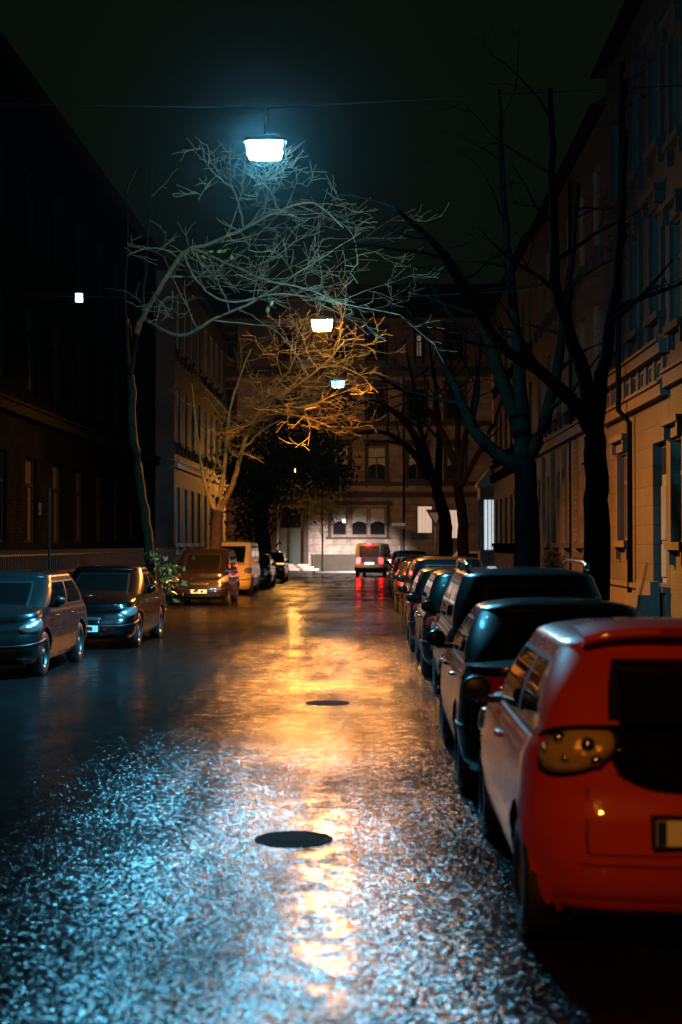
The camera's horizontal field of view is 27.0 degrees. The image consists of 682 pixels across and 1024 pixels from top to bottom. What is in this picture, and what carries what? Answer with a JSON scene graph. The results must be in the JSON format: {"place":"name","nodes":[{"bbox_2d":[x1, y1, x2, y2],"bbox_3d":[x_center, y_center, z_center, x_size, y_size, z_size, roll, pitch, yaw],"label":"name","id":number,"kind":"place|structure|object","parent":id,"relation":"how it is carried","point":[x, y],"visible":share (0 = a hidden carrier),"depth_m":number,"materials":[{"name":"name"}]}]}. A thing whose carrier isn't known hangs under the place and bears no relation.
{"place":"outdoors","nodes":[
{"label":"outdoors","id":0,"kind":"place"},
{"bbox_2d":[161,586,171,599],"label":"pavement","id":1,"kind":"structure","parent":0,"point":[169,596],"depth_m":48.05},
{"bbox_2d":[0,547,174,588],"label":"garden fence","id":2,"kind":"object","parent":1,"relation":"on","point":[126,557],"visible":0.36,"depth_m":40.56,"materials":[{"name":"black metal"}]},
{"bbox_2d":[0,0,624,284],"label":"sky","id":3,"kind":"structure","parent":0,"point":[212,53],"materials":[{"name":"black"}]},
{"bbox_2d":[319,570,354,570],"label":"pavement","id":4,"kind":"structure","parent":0,"point":[337,570],"depth_m":93.84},
{"bbox_2d":[392,520,405,549],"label":"street name sign","id":5,"kind":"object","parent":4,"relation":"on","point":[399,525],"visible":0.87,"depth_m":92.28,"materials":[{"name":"metal"}]},
{"bbox_2d":[0,573,681,1023],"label":"road","id":6,"kind":"structure","parent":0,"point":[150,789],"depth_m":8.57,"materials":[{"name":"grey asphalt"}]},
{"bbox_2d":[0,570,88,674],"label":"parked car","id":7,"kind":"object","parent":6,"relation":"on","point":[43,616],"visible":1,"depth_m":20.64,"materials":[{"name":"black paint"}]},
{"bbox_2d":[38,488,50,569],"bbox_3d":[-5.444,0.941,26.123,0.210,2.765,0.200,0,-1,1],"label":"sign post","id":8,"kind":"object","parent":6,"relation":"on","point":[49,504],"visible":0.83,"depth_m":26.12,"materials":[{"name":"black metal"}]},
{"bbox_2d":[70,564,166,646],"bbox_3d":[-4.435,1.733,26.982,2.020,1.460,4.440,0,-1,1],"label":"parked car","id":9,"kind":"object","parent":6,"relation":"on","point":[123,601],"visible":0.63,"depth_m":26.19,"materials":[{"name":"black paint"}]},
{"bbox_2d":[170,548,239,604],"bbox_3d":[-4.226,2.005,44.730,2.050,1.720,4.340,0,-1,1],"label":"parked car","id":10,"kind":"object","parent":6,"relation":"on","point":[213,573],"visible":0.95,"depth_m":43.11,"materials":[{"name":"black paint"}]},
{"bbox_2d":[207,541,260,593],"bbox_3d":[-4.187,2.103,54.532,2.180,1.970,4.940,0,-1,1],"label":"parked van","id":11,"kind":"object","parent":6,"relation":"on","point":[247,559],"visible":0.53,"depth_m":53.25,"materials":[{"name":"orange paint"}]},
{"bbox_2d":[259,553,275,587],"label":"parked car","id":12,"kind":"object","parent":6,"relation":"on","point":[267,570],"visible":0.4,"depth_m":60.76,"materials":[{"name":"black paint"}]},
{"bbox_2d":[271,551,288,582],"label":"parked car","id":13,"kind":"object","parent":6,"relation":"on","point":[280,560],"visible":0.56,"depth_m":69.41,"materials":[{"name":"black paint"}]},
{"bbox_2d":[105,136,456,607],"bbox_3d":[-2.794,-2.886,28.349,10.517,10.020,5.050,-1,-2,43],"label":"bare tree","id":14,"kind":"object","parent":6,"relation":"on","point":[150,558],"visible":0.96,"depth_m":28.10,"materials":[{"name":"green plant"}]},
{"bbox_2d":[203,371,374,556],"bbox_3d":[-2.431,-1.551,64.963,7.665,9.816,6.826,1,-1,-27],"label":"leafy tree","id":15,"kind":"object","parent":6,"relation":"on","point":[270,474],"visible":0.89,"depth_m":64.66,"materials":[{"name":"green plant"}]},
{"bbox_2d":[254,831,333,847],"bbox_3d":[-0.296,2.049,8.915,0.500,0.008,0.500,0,-1,1],"label":"manhole cover","id":16,"kind":"object","parent":6,"relation":"on","point":[292,839],"visible":1,"depth_m":8.89,"materials":[{"name":"black metal"}]},
{"bbox_2d":[289,460,355,570],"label":"young tree","id":17,"kind":"object","parent":6,"relation":"on","point":[321,504],"visible":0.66,"depth_m":91.01,"materials":[{"name":"green plant"}]},
{"bbox_2d":[306,700,349,705],"bbox_3d":[-0.153,2.222,16.562,0.510,0.008,0.510,0,-1,1],"label":"manhole cover","id":18,"kind":"object","parent":6,"relation":"on","point":[327,702],"visible":1,"depth_m":16.54,"materials":[{"name":"black metal"}]},
{"bbox_2d":[354,543,392,575],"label":"van","id":19,"kind":"object","parent":6,"relation":"on","point":[371,557],"visible":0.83,"depth_m":82.00,"materials":[{"name":"silver metal"}]},
{"bbox_2d":[387,556,403,597],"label":"parked car","id":20,"kind":"object","parent":6,"relation":"on","point":[389,567],"visible":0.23,"depth_m":48.80,"materials":[{"name":"black paint"}]},
{"bbox_2d":[389,560,413,611],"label":"parked car","id":21,"kind":"object","parent":6,"relation":"on","point":[401,571],"visible":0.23,"depth_m":38.96,"materials":[{"name":"black paint"}]},
{"bbox_2d":[393,562,412,620],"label":"parked car","id":22,"kind":"object","parent":6,"relation":"on","point":[401,595],"visible":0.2,"depth_m":33.96,"materials":[{"name":"black paint"}]},
{"bbox_2d":[385,550,426,587],"bbox_3d":[2.901,2.426,60.608,2.040,1.600,4.240,0,-1,1],"label":"parked car","id":23,"kind":"object","parent":6,"relation":"on","point":[403,553],"visible":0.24,"depth_m":58.90,"materials":[{"name":"black paint"}]},
{"bbox_2d":[390,555,430,579],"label":"parked car","id":24,"kind":"object","parent":6,"relation":"on","point":[405,558],"visible":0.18,"depth_m":43.66,"materials":[{"name":"black paint"}]},
{"bbox_2d":[406,568,463,675],"bbox_3d":[2.010,1.583,21.277,2.040,1.500,4.340,0,-1,1],"label":"parked car","id":25,"kind":"object","parent":6,"relation":"on","point":[438,581],"visible":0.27,"depth_m":19.66,"materials":[{"name":"blue paint"}]},
{"bbox_2d":[398,566,471,650],"bbox_3d":[2.040,1.712,25.876,1.980,1.450,3.940,0,-1,1],"label":"parked car","id":26,"kind":"object","parent":6,"relation":"on","point":[420,581],"visible":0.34,"depth_m":24.48,"materials":[{"name":"black paint"}]},
{"bbox_2d":[397,556,482,626],"bbox_3d":[2.231,1.743,30.523,2.040,1.600,4.240,0,-1,1],"label":"parked car","id":27,"kind":"object","parent":6,"relation":"on","point":[418,564],"visible":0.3,"depth_m":28.84,"materials":[{"name":"black paint"}]},
{"bbox_2d":[421,558,601,691],"bbox_3d":[1.994,1.380,16.430,2.080,1.687,4.240,0,-1,1],"label":"parked car","id":28,"kind":"object","parent":6,"relation":"on","point":[468,588],"visible":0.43,"depth_m":14.71,"materials":[{"name":"black paint"}]},
{"bbox_2d":[426,597,641,788],"bbox_3d":[1.748,1.418,12.007,2.020,1.410,3.990,0,-1,1],"label":"parked car","id":29,"kind":"object","parent":6,"relation":"on","point":[491,640],"visible":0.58,"depth_m":11.09,"materials":[{"name":"black paint"}]},
{"bbox_2d":[461,563,681,936],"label":"parked car","id":30,"kind":"object","parent":6,"relation":"on","point":[580,758],"visible":1,"depth_m":6.35,"materials":[{"name":"red paint"}]},
{"bbox_2d":[453,551,477,558],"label":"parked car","id":31,"kind":"object","parent":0,"point":[473,554],"visible":0.03,"depth_m":85.74,"materials":[{"name":"paint"}]},
{"bbox_2d":[658,0,681,617],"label":"house","id":32,"kind":"structure","parent":0,"point":[670,28],"depth_m":30.85,"materials":[{"name":"beige paint"}]},
{"bbox_2d":[658,0,681,166],"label":"window","id":33,"kind":"structure","parent":32,"relation":"in","point":[671,22],"depth_m":30.83,"materials":[{"name":"blue"}]},
{"bbox_2d":[659,188,681,349],"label":"window","id":34,"kind":"structure","parent":32,"relation":"in","point":[669,215],"depth_m":30.89,"materials":[{"name":"black glass"}]},
{"bbox_2d":[660,414,681,565],"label":"window","id":35,"kind":"structure","parent":32,"relation":"in","point":[671,426],"depth_m":30.83,"materials":[{"name":"black"}]},
{"label":"ground","id":36,"kind":"structure","parent":0,"visible":0},
{"bbox_2d":[0,30,164,574],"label":"house","id":37,"kind":"structure","parent":36,"relation":"on","point":[64,398],"depth_m":42.62,"materials":[{"name":"brick"}]},
{"bbox_2d":[0,451,2,541],"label":"window","id":38,"kind":"structure","parent":37,"relation":"in","point":[1,452],"depth_m":35.87,"materials":[{"name":"black"}]},
{"bbox_2d":[0,288,3,377],"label":"window","id":39,"kind":"structure","parent":37,"relation":"in","point":[1,290],"depth_m":35.95,"materials":[{"name":"black"}]},
{"bbox_2d":[0,132,4,222],"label":"window","id":40,"kind":"structure","parent":37,"relation":"in","point":[2,139],"depth_m":36.03,"materials":[{"name":"black"}]},
{"bbox_2d":[25,457,32,541],"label":"window","id":41,"kind":"structure","parent":37,"relation":"in","point":[28,461],"depth_m":38.84,"materials":[{"name":"black glass"}]},
{"bbox_2d":[26,305,33,391],"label":"window","id":42,"kind":"structure","parent":37,"relation":"in","point":[29,312],"depth_m":38.96,"materials":[{"name":"black glass"}]},
{"bbox_2d":[27,162,34,248],"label":"window","id":43,"kind":"structure","parent":37,"relation":"in","point":[30,171],"depth_m":39.08,"materials":[{"name":"black glass"}]},
{"bbox_2d":[52,464,58,542],"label":"window","id":44,"kind":"structure","parent":37,"relation":"in","point":[55,509],"depth_m":42.13,"materials":[{"name":"black glass"}]},
{"bbox_2d":[53,324,59,402],"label":"window","id":45,"kind":"structure","parent":37,"relation":"in","point":[56,330],"depth_m":42.26,"materials":[{"name":"black"}]},
{"bbox_2d":[54,192,59,270],"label":"window","id":46,"kind":"structure","parent":37,"relation":"in","point":[56,198],"depth_m":42.27,"materials":[{"name":"black"}]},
{"bbox_2d":[76,470,80,542],"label":"window","id":47,"kind":"structure","parent":37,"relation":"in","point":[78,473],"depth_m":45.38,"materials":[{"name":"black"}]},
{"bbox_2d":[76,340,81,412],"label":"window","id":48,"kind":"structure","parent":37,"relation":"in","point":[79,345],"depth_m":45.41,"materials":[{"name":"black"}]},
{"bbox_2d":[77,217,81,289],"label":"window","id":49,"kind":"structure","parent":37,"relation":"in","point":[79,223],"depth_m":45.56,"materials":[{"name":"black"}]},
{"bbox_2d":[96,475,100,542],"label":"window","id":50,"kind":"structure","parent":37,"relation":"in","point":[98,478],"depth_m":48.50,"materials":[{"name":"black"}]},
{"bbox_2d":[96,354,100,421],"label":"window","id":51,"kind":"structure","parent":37,"relation":"in","point":[98,387],"depth_m":48.69,"materials":[{"name":"black"}]},
{"bbox_2d":[97,239,100,306],"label":"window","id":52,"kind":"structure","parent":37,"relation":"in","point":[98,242],"depth_m":48.70,"materials":[{"name":"black"}]},
{"bbox_2d":[114,479,116,542],"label":"window","id":53,"kind":"structure","parent":37,"relation":"in","point":[115,481],"depth_m":51.84,"materials":[{"name":"black"}]},
{"bbox_2d":[114,366,117,428],"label":"window","id":54,"kind":"structure","parent":37,"relation":"in","point":[115,368],"depth_m":51.88,"materials":[{"name":"black"}]},
{"bbox_2d":[114,259,117,320],"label":"window","id":55,"kind":"structure","parent":37,"relation":"in","point":[116,262],"depth_m":51.96,"materials":[{"name":"black"}]},
{"bbox_2d":[129,483,131,542],"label":"window","id":56,"kind":"structure","parent":37,"relation":"in","point":[130,484],"depth_m":55.04,"materials":[{"name":"black"}]},
{"bbox_2d":[130,275,132,333],"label":"window","id":57,"kind":"structure","parent":37,"relation":"in","point":[131,279],"depth_m":55.23,"materials":[{"name":"black"}]},
{"bbox_2d":[143,386,145,441],"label":"window","id":58,"kind":"structure","parent":37,"relation":"in","point":[144,388],"depth_m":58.33,"materials":[{"name":"black"}]},
{"bbox_2d":[22,285,623,300],"bbox_3d":[-0.512,-5.716,37.261,15.801,0.397,0.016,0,-1,1],"label":"span wire","id":59,"kind":"object","parent":37,"relation":"attached to","point":[306,300],"visible":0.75,"depth_m":37.27,"materials":[{"name":"grey metal"}]},
{"bbox_2d":[310,301,333,330],"bbox_3d":[-0.493,-5.138,37.249,0.618,0.776,0.300,0,-1,1],"label":"hanging street lamp","id":60,"kind":"object","parent":59,"relation":"hanging from","point":[322,323],"visible":0.99,"depth_m":37.12,"materials":[{"name":"white"}]},
{"bbox_2d":[0,85,681,107],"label":"span wire","id":61,"kind":"object","parent":37,"relation":"attached to","point":[340,103],"visible":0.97,"depth_m":20.74,"materials":[{"name":"grey metal"}]},
{"bbox_2d":[244,107,285,159],"bbox_3d":[-1.107,-5.524,20.763,0.618,0.753,0.300,0,-1,1],"label":"hanging street lamp","id":62,"kind":"object","parent":61,"relation":"hanging from","point":[264,146],"visible":1,"depth_m":20.64,"materials":[{"name":"white"}]},
{"bbox_2d":[148,369,533,384],"bbox_3d":[-0.013,-5.539,58.157,15.801,0.631,0.016,0,-1,1],"label":"span wire","id":63,"kind":"object","parent":37,"relation":"attached to","point":[319,370],"visible":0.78,"depth_m":58.20,"materials":[{"name":"grey metal"}]},
{"bbox_2d":[330,369,345,386],"bbox_3d":[-0.123,-5.475,58.159,0.618,0.753,0.300,0,-1,1],"label":"hanging street lamp","id":64,"kind":"object","parent":63,"relation":"hanging from","point":[342,382],"visible":0.67,"depth_m":58.03,"materials":[{"name":"white"}]},
{"bbox_2d":[149,249,211,583],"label":"house","id":65,"kind":"structure","parent":36,"relation":"on","point":[178,504],"depth_m":61.67,"materials":[{"name":"beige paint"}]},
{"bbox_2d":[176,488,184,554],"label":"window","id":66,"kind":"structure","parent":65,"relation":"in","point":[181,545],"depth_m":61.94,"materials":[{"name":"black"}]},
{"bbox_2d":[176,389,184,455],"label":"window","id":67,"kind":"structure","parent":65,"relation":"in","point":[179,446],"depth_m":62.00,"materials":[{"name":"black"}]},
{"bbox_2d":[176,299,185,364],"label":"window","id":68,"kind":"structure","parent":65,"relation":"in","point":[181,355],"depth_m":62.09,"materials":[{"name":"black"}]},
{"bbox_2d":[184,490,191,549],"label":"window","id":69,"kind":"structure","parent":65,"relation":"in","point":[187,545],"depth_m":64.31,"materials":[{"name":"black"}]},
{"bbox_2d":[184,395,191,458],"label":"window","id":70,"kind":"structure","parent":65,"relation":"in","point":[187,451],"depth_m":64.41,"materials":[{"name":"black"}]},
{"bbox_2d":[184,306,192,371],"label":"window","id":71,"kind":"structure","parent":65,"relation":"in","point":[187,360],"depth_m":64.44,"materials":[{"name":"black"}]},
{"bbox_2d":[191,400,197,461],"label":"window","id":72,"kind":"structure","parent":65,"relation":"in","point":[194,453],"depth_m":66.81,"materials":[{"name":"black"}]},
{"bbox_2d":[191,492,198,548],"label":"window","id":73,"kind":"structure","parent":65,"relation":"in","point":[194,545],"depth_m":66.71,"materials":[{"name":"black"}]},
{"bbox_2d":[191,315,198,377],"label":"window","id":74,"kind":"structure","parent":65,"relation":"in","point":[194,367],"depth_m":66.89,"materials":[{"name":"black"}]},
{"bbox_2d":[197,494,204,548],"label":"window","id":75,"kind":"structure","parent":65,"relation":"in","point":[201,545],"depth_m":69.12,"materials":[{"name":"black"}]},
{"bbox_2d":[197,324,204,383],"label":"window","id":76,"kind":"structure","parent":65,"relation":"in","point":[202,374],"depth_m":69.29,"materials":[{"name":"black"}]},
{"bbox_2d":[196,299,233,547],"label":"house","id":77,"kind":"structure","parent":36,"relation":"on","point":[216,336],"depth_m":74.52,"materials":[{"name":"paint"}]},
{"bbox_2d":[204,411,210,467],"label":"window","id":78,"kind":"structure","parent":77,"relation":"in","point":[208,459],"depth_m":71.92,"materials":[{"name":"black"}]},
{"bbox_2d":[204,331,211,389],"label":"window","id":79,"kind":"structure","parent":77,"relation":"in","point":[206,382],"depth_m":72.01,"materials":[{"name":"black"}]},
{"bbox_2d":[210,415,216,470],"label":"window","id":80,"kind":"structure","parent":77,"relation":"in","point":[212,461],"depth_m":74.42,"materials":[{"name":"black"}]},
{"bbox_2d":[210,339,216,394],"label":"window","id":81,"kind":"structure","parent":77,"relation":"in","point":[213,386],"depth_m":74.51,"materials":[{"name":"black"}]},
{"bbox_2d":[215,419,221,472],"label":"window","id":82,"kind":"structure","parent":77,"relation":"in","point":[217,466],"depth_m":76.94,"materials":[{"name":"black"}]},
{"bbox_2d":[168,269,406,547],"bbox_3d":[-1.653,-1.959,45.365,5.019,9.778,13.986,1,-1,-22],"label":"bare tree","id":83,"kind":"object","parent":36,"relation":"on","point":[216,526],"visible":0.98,"depth_m":45.72,"materials":[{"name":"brown plant"}]},
{"bbox_2d":[289,571,387,572],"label":"kerb","id":84,"kind":"structure","parent":36,"relation":"on","point":[322,572],"depth_m":91.99,"materials":[{"name":"concrete"}]},
{"bbox_2d":[196,284,497,570],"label":"house","id":85,"kind":"structure","parent":36,"relation":"on","point":[395,487],"depth_m":95.17,"materials":[{"name":"paint"}]},
{"bbox_2d":[224,326,238,365],"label":"window","id":86,"kind":"structure","parent":85,"relation":"in","point":[231,346],"depth_m":95.45,"materials":[{"name":"black"}]},
{"bbox_2d":[226,381,237,427],"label":"window","id":87,"kind":"structure","parent":85,"relation":"in","point":[229,384],"depth_m":95.49,"materials":[{"name":"black"}]},
{"bbox_2d":[226,440,238,479],"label":"window","id":88,"kind":"structure","parent":85,"relation":"in","point":[237,441],"depth_m":95.24,"materials":[{"name":"black"}]},
{"bbox_2d":[276,381,302,427],"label":"window","id":89,"kind":"structure","parent":85,"relation":"in","point":[283,383],"depth_m":95.31,"materials":[{"name":"black"}]},
{"bbox_2d":[277,326,302,365],"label":"window","id":90,"kind":"structure","parent":85,"relation":"in","point":[282,348],"depth_m":95.40,"materials":[{"name":"black glass"}]},
{"bbox_2d":[279,507,301,563],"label":"door","id":91,"kind":"structure","parent":85,"relation":"in","point":[290,537],"depth_m":95.28,"materials":[{"name":"silver metal"}]},
{"bbox_2d":[332,508,346,534],"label":"window","id":92,"kind":"structure","parent":85,"relation":"in","point":[336,529],"depth_m":95.19,"materials":[{"name":"black"}]},
{"bbox_2d":[327,381,352,427],"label":"window","id":93,"kind":"structure","parent":85,"relation":"in","point":[347,393],"depth_m":95.35,"materials":[{"name":"black glass"}]},
{"bbox_2d":[328,440,352,486],"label":"window","id":94,"kind":"structure","parent":85,"relation":"in","point":[344,441],"depth_m":95.07,"materials":[{"name":"black"}]},
{"bbox_2d":[328,326,352,365],"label":"window","id":95,"kind":"structure","parent":85,"relation":"in","point":[343,355],"depth_m":95.40,"materials":[{"name":"black glass"}]},
{"bbox_2d":[351,508,367,534],"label":"window","id":96,"kind":"structure","parent":85,"relation":"in","point":[359,516],"depth_m":95.17,"materials":[{"name":"beige"}]},
{"bbox_2d":[363,381,387,427],"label":"window","id":97,"kind":"structure","parent":85,"relation":"in","point":[380,394],"depth_m":95.26,"materials":[{"name":"black glass"}]},
{"bbox_2d":[363,440,388,486],"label":"window","id":98,"kind":"structure","parent":85,"relation":"in","point":[378,457],"depth_m":95.19,"materials":[{"name":"black glass"}]},
{"bbox_2d":[363,325,389,365],"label":"window","id":99,"kind":"structure","parent":85,"relation":"in","point":[369,339],"depth_m":95.35,"materials":[{"name":"black glass"}]},
{"bbox_2d":[370,508,384,534],"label":"window","id":100,"kind":"structure","parent":85,"relation":"in","point":[377,515],"depth_m":95.14,"materials":[{"name":"beige"}]},
{"bbox_2d":[404,381,429,420],"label":"window","id":101,"kind":"structure","parent":85,"relation":"in","point":[407,383],"depth_m":95.19,"materials":[{"name":"black"}]},
{"bbox_2d":[404,440,430,486],"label":"window","id":102,"kind":"structure","parent":85,"relation":"in","point":[413,473],"depth_m":95.10,"materials":[{"name":"black"}]},
{"bbox_2d":[412,327,424,363],"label":"window","id":103,"kind":"structure","parent":85,"relation":"in","point":[417,353],"depth_m":95.10,"materials":[{"name":"grey"}]},
{"bbox_2d":[417,505,432,533],"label":"window","id":104,"kind":"structure","parent":85,"relation":"in","point":[424,522],"depth_m":95.05,"materials":[{"name":"white"}]},
{"bbox_2d":[449,509,457,538],"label":"window","id":105,"kind":"structure","parent":85,"relation":"in","point":[453,512],"depth_m":95.00,"materials":[{"name":"white"}]},
{"bbox_2d":[442,381,467,426],"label":"window","id":106,"kind":"structure","parent":85,"relation":"in","point":[446,392],"depth_m":95.12,"materials":[{"name":"black"}]},
{"bbox_2d":[442,325,467,364],"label":"window","id":107,"kind":"structure","parent":85,"relation":"in","point":[452,341],"depth_m":95.21,"materials":[{"name":"black glass"}]},
{"bbox_2d":[443,440,468,486],"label":"window","id":108,"kind":"structure","parent":85,"relation":"in","point":[448,475],"depth_m":94.89,"materials":[{"name":"black"}]},
{"bbox_2d":[475,322,493,566],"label":"house","id":109,"kind":"structure","parent":36,"relation":"on","point":[484,486],"depth_m":78.48,"materials":[{"name":"paint"}]},
{"bbox_2d":[485,231,538,565],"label":"house","id":110,"kind":"structure","parent":36,"relation":"on","point":[502,479],"depth_m":69.23,"materials":[{"name":"paint"}]},
{"bbox_2d":[506,495,512,553],"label":"window","id":111,"kind":"structure","parent":110,"relation":"in","point":[509,549],"depth_m":68.16,"materials":[{"name":"black"}]},
{"bbox_2d":[524,292,531,357],"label":"window","id":112,"kind":"structure","parent":110,"relation":"in","point":[529,344],"depth_m":60.04,"materials":[{"name":"black"}]},
{"bbox_2d":[523,95,606,571],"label":"house","id":113,"kind":"structure","parent":36,"relation":"on","point":[560,470],"depth_m":46.50,"materials":[{"name":"paint"}]},
{"bbox_2d":[532,267,541,342],"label":"window","id":114,"kind":"structure","parent":113,"relation":"in","point":[537,332],"depth_m":56.74,"materials":[{"name":"black"}]},
{"bbox_2d":[541,543,549,555],"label":"window","id":115,"kind":"structure","parent":113,"relation":"in","point":[545,545],"depth_m":52.88,"materials":[{"name":"black"}]},
{"bbox_2d":[541,252,550,331],"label":"window","id":116,"kind":"structure","parent":113,"relation":"in","point":[546,318],"depth_m":53.28,"materials":[{"name":"black"}]},
{"bbox_2d":[550,234,560,319],"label":"window","id":117,"kind":"structure","parent":113,"relation":"in","point":[552,308],"depth_m":50.98,"materials":[{"name":"black"}]},
{"bbox_2d":[552,379,561,430],"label":"window","id":118,"kind":"structure","parent":113,"relation":"in","point":[557,417],"depth_m":49.92,"materials":[{"name":"black"}]},
{"bbox_2d":[561,543,568,555],"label":"window","id":119,"kind":"structure","parent":113,"relation":"in","point":[563,545],"depth_m":47.90,"materials":[{"name":"black"}]},
{"bbox_2d":[561,361,572,424],"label":"window","id":120,"kind":"structure","parent":113,"relation":"in","point":[565,410],"depth_m":47.96,"materials":[{"name":"black"}]},
{"bbox_2d":[573,464,584,558],"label":"window","id":121,"kind":"structure","parent":113,"relation":"in","point":[575,545],"depth_m":44.78,"materials":[{"name":"black"}]},
{"bbox_2d":[572,194,585,291],"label":"window","id":122,"kind":"structure","parent":113,"relation":"in","point":[581,270],"depth_m":45.14,"materials":[{"name":"black"}]},
{"bbox_2d":[579,319,585,397],"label":"window","id":123,"kind":"structure","parent":113,"relation":"in","point":[584,323],"depth_m":45.04,"materials":[{"name":"black"}]},
{"bbox_2d":[586,168,600,273],"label":"window","id":124,"kind":"structure","parent":113,"relation":"in","point":[595,254],"depth_m":42.17,"materials":[{"name":"black"}]},
{"bbox_2d":[597,303,600,363],"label":"window","id":125,"kind":"structure","parent":113,"relation":"in","point":[599,307],"depth_m":42.19,"materials":[{"name":"black"}]},
{"bbox_2d":[589,0,670,617],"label":"house","id":126,"kind":"structure","parent":36,"relation":"on","point":[637,410],"depth_m":34.61,"materials":[{"name":"paint"}]},
{"bbox_2d":[603,92,619,225],"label":"window","id":127,"kind":"structure","parent":126,"relation":"in","point":[611,112],"depth_m":38.54,"materials":[{"name":"blue"}]},
{"bbox_2d":[604,233,623,368],"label":"window","id":128,"kind":"structure","parent":126,"relation":"in","point":[610,244],"depth_m":37.57,"materials":[{"name":"blue"}]},
{"bbox_2d":[609,433,626,559],"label":"window","id":129,"kind":"structure","parent":126,"relation":"in","point":[618,443],"depth_m":37.64,"materials":[{"name":"black"}]},
{"bbox_2d":[619,58,641,202],"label":"window","id":130,"kind":"structure","parent":126,"relation":"in","point":[634,68],"depth_m":35.02,"materials":[{"name":"blue"}]},
{"bbox_2d":[623,209,642,355],"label":"window","id":131,"kind":"structure","parent":126,"relation":"in","point":[636,334],"depth_m":34.79,"materials":[{"name":"blue"}]},
{"bbox_2d":[638,18,663,176],"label":"window","id":132,"kind":"structure","parent":126,"relation":"in","point":[648,45],"depth_m":32.78,"materials":[{"name":"blue"}]},
{"bbox_2d":[639,182,664,341],"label":"window","id":133,"kind":"structure","parent":126,"relation":"in","point":[655,192],"depth_m":32.79,"materials":[{"name":"blue"}]},
{"bbox_2d":[661,442,666,582],"bbox_3d":[7.464,0.012,32.484,0.130,3.250,1.550,0,-1,1],"label":"door","id":134,"kind":"structure","parent":126,"relation":"in","point":[663,446],"depth_m":32.87,"materials":[{"name":"metal"}]},
{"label":"pavement","id":135,"kind":"structure","parent":0,"visible":0},
{"bbox_2d":[295,312,472,555],"bbox_3d":[1.154,-2.332,54.367,7.194,10.654,4.461,1,-2,-30],"label":"bare tree","id":136,"kind":"object","parent":135,"relation":"on","point":[420,455],"visible":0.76,"depth_m":54.87,"materials":[{"name":"brown plant"}]},
{"bbox_2d":[312,290,512,556],"bbox_3d":[2.235,-2.083,43.269,7.371,9.600,3.030,1,-2,-40],"label":"bare tree","id":137,"kind":"object","parent":135,"relation":"on","point":[456,456],"visible":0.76,"depth_m":44.49,"materials":[{"name":"brown plant"}]},
{"bbox_2d":[426,507,438,555],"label":"give way sign","id":138,"kind":"object","parent":135,"relation":"on","point":[433,514],"visible":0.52,"depth_m":83.34,"materials":[{"name":"metal"}]},
{"bbox_2d":[296,20,625,565],"bbox_3d":[2.196,-3.000,23.987,4.500,10.569,6.591,-1,-1,22],"label":"bare tree","id":139,"kind":"object","parent":135,"relation":"on","point":[520,463],"visible":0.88,"depth_m":25.18,"materials":[{"name":"brown plant"}]},
{"bbox_2d":[320,19,681,600],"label":"bare tree","id":140,"kind":"object","parent":135,"relation":"on","point":[587,408],"visible":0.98,"depth_m":17.39,"materials":[{"name":"brown plant"}]},
{"bbox_2d":[540,549,565,568],"bbox_3d":[6.904,1.996,46.356,1.457,1.588,1.655,-1,-1,29],"label":"bush","id":141,"kind":"object","parent":135,"relation":"on","point":[551,560],"visible":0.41,"depth_m":46.14,"materials":[{"name":"green plant"}]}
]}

